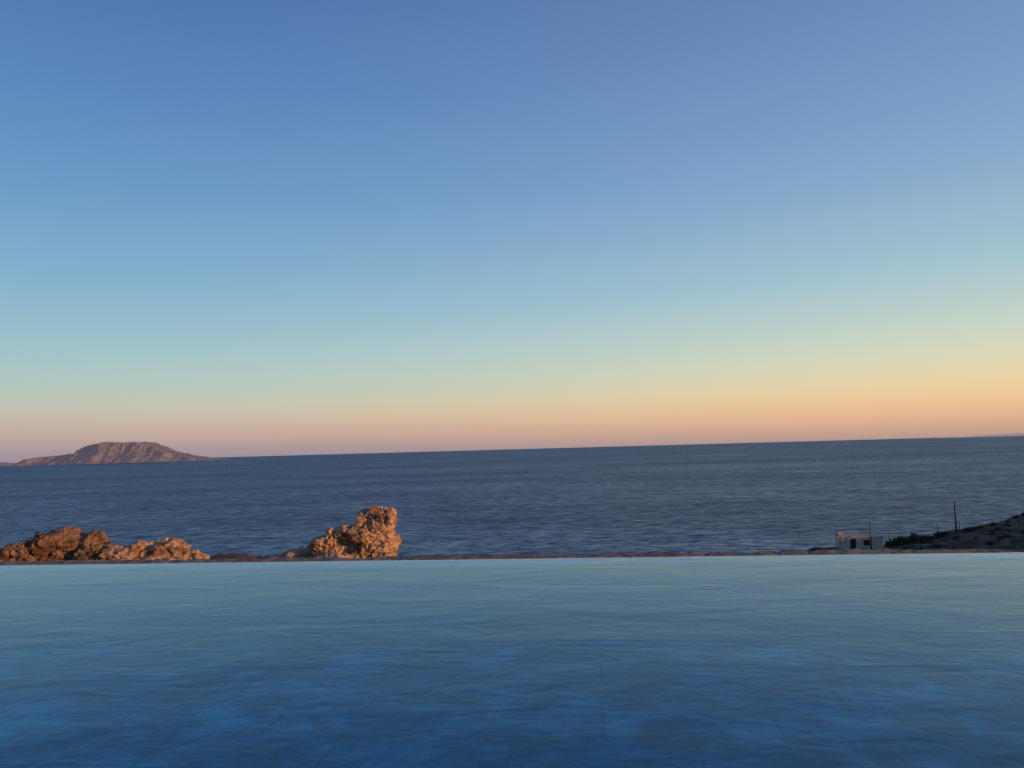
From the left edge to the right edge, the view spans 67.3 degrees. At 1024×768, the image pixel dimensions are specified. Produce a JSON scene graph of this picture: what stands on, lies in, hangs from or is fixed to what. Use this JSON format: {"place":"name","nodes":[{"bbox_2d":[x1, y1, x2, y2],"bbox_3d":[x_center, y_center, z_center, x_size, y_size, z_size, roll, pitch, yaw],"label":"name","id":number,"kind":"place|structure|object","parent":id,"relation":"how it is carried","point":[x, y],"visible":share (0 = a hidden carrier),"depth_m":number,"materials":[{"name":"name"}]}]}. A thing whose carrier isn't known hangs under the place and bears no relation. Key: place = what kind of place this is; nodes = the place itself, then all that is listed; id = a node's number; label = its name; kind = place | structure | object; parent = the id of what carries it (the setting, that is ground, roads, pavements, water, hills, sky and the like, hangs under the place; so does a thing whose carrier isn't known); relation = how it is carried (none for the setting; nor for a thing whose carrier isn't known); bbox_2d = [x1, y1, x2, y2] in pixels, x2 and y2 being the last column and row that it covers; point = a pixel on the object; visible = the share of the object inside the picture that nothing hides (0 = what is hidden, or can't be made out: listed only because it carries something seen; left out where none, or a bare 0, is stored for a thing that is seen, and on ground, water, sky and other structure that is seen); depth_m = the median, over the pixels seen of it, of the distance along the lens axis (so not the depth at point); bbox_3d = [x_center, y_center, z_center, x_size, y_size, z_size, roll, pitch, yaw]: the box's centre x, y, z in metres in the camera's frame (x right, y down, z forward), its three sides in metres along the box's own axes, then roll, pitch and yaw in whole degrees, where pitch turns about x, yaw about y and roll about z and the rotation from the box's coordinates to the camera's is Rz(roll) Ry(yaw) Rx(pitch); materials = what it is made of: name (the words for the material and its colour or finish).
{"place":"outdoors","nodes":[
{"label":"outdoors","id":0,"kind":"place"},
{"bbox_2d":[0,462,16,465],"bbox_3d":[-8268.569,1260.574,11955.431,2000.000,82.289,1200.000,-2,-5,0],"label":"islet","id":1,"kind":"object","parent":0,"point":[4,464],"visible":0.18,"depth_m":11845.81,"materials":[{"name":"stone"}]},
{"bbox_2d":[8,442,231,465],"bbox_3d":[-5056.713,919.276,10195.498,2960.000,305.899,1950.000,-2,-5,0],"label":"island","id":2,"kind":"structure","parent":0,"point":[117,452],"depth_m":9713.23,"materials":[{"name":"brown stone"}]},
{"bbox_2d":[0,436,1023,556],"bbox_3d":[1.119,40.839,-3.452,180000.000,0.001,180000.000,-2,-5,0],"label":"sea","id":3,"kind":"structure","parent":0,"point":[741,498],"depth_m":666.17,"materials":[{"name":"blue liquid"}]},
{"bbox_2d":[0,0,1023,462],"label":"sky","id":4,"kind":"structure","parent":0,"point":[229,228],"materials":[{"name":"blue"}]},
{"bbox_2d":[209,515,1023,558],"bbox_3d":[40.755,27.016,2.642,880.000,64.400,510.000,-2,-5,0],"label":"terrain","id":5,"kind":"structure","parent":0,"point":[1014,541],"depth_m":142.26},
{"bbox_2d":[0,526,130,561],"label":"rock outcrop","id":6,"kind":"object","parent":5,"relation":"on","point":[67,543],"visible":0.45,"depth_m":34.83,"materials":[{"name":"brown stone"}]},
{"bbox_2d":[96,537,209,560],"bbox_3d":[-16.737,8.089,34.876,5.824,1.956,3.139,-2,-5,0],"label":"rock outcrop","id":7,"kind":"object","parent":5,"relation":"on","point":[168,548],"visible":0.38,"depth_m":34.75,"materials":[{"name":"stone"}]},
{"bbox_2d":[264,506,401,558],"bbox_3d":[-9.492,8.348,39.420,7.534,4.039,3.427,-3,-5,12],"label":"rock outcrop","id":8,"kind":"object","parent":5,"relation":"on","point":[371,533],"visible":0.48,"depth_m":38.66,"materials":[{"name":"stone"}]},
{"bbox_2d":[0,548,1023,564],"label":"stone wall","id":9,"kind":"structure","parent":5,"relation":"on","point":[855,551],"depth_m":8.73,"materials":[{"name":"grey stone"}]},
{"bbox_2d":[215,511,1023,558],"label":"scrub bushes","id":10,"kind":"object","parent":5,"relation":"on","point":[911,538],"visible":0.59,"depth_m":147.17,"materials":[{"name":"green plant"}]},
{"bbox_2d":[836,536,843,548],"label":"wall","id":11,"kind":"structure","parent":5,"relation":"on","point":[840,541],"depth_m":148.18,"materials":[{"name":"beige paint"}]},
{"bbox_2d":[843,537,850,548],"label":"wall front","id":12,"kind":"structure","parent":5,"relation":"on","point":[846,543],"depth_m":147.20,"materials":[{"name":"beige paint"}]},
{"bbox_2d":[850,539,855,547],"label":"door","id":13,"kind":"structure","parent":12,"relation":"attached to","point":[853,543],"depth_m":147.17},
{"bbox_2d":[855,537,863,548],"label":"wall front","id":14,"kind":"structure","parent":5,"relation":"on","point":[859,542],"depth_m":146.87,"materials":[{"name":"beige paint"}]},
{"bbox_2d":[869,522,871,548],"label":"utility pole","id":15,"kind":"object","parent":5,"relation":"on","point":[870,536],"visible":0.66,"depth_m":145.35,"materials":[{"name":"brown wood"}]},
{"bbox_2d":[870,537,881,548],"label":"wall front","id":16,"kind":"structure","parent":5,"relation":"on","point":[876,542],"depth_m":146.44,"materials":[{"name":"beige paint"}]},
{"bbox_2d":[953,501,957,533],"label":"utility pole","id":17,"kind":"object","parent":5,"relation":"on","point":[954,502],"visible":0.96,"depth_m":148.03,"materials":[{"name":"brown wood"}]},
{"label":"wall back","id":18,"kind":"object","parent":5,"relation":"on","visible":0},
{"bbox_2d":[834,533,883,536],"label":"roof slab","id":19,"kind":"structure","parent":18,"relation":"on","point":[862,535],"depth_m":148.30,"materials":[{"name":"beige concrete"}]},
{"bbox_2d":[949,433,1023,437],"bbox_3d":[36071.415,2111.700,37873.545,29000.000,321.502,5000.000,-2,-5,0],"label":"distant coast","id":20,"kind":"structure","parent":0,"point":[1016,434],"depth_m":37221.71},
{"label":"stone terrace","id":21,"kind":"structure","parent":0,"visible":0},
{"bbox_2d":[0,552,1023,767],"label":"infinity pool","id":22,"kind":"structure","parent":21,"relation":"in","point":[860,661],"depth_m":7.02,"materials":[{"name":"liquid"}]},
{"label":"sill","id":23,"kind":"object","parent":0,"visible":0},
{"bbox_2d":[863,540,869,544],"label":"window","id":24,"kind":"structure","parent":23,"relation":"on","point":[866,542],"depth_m":146.83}
]}

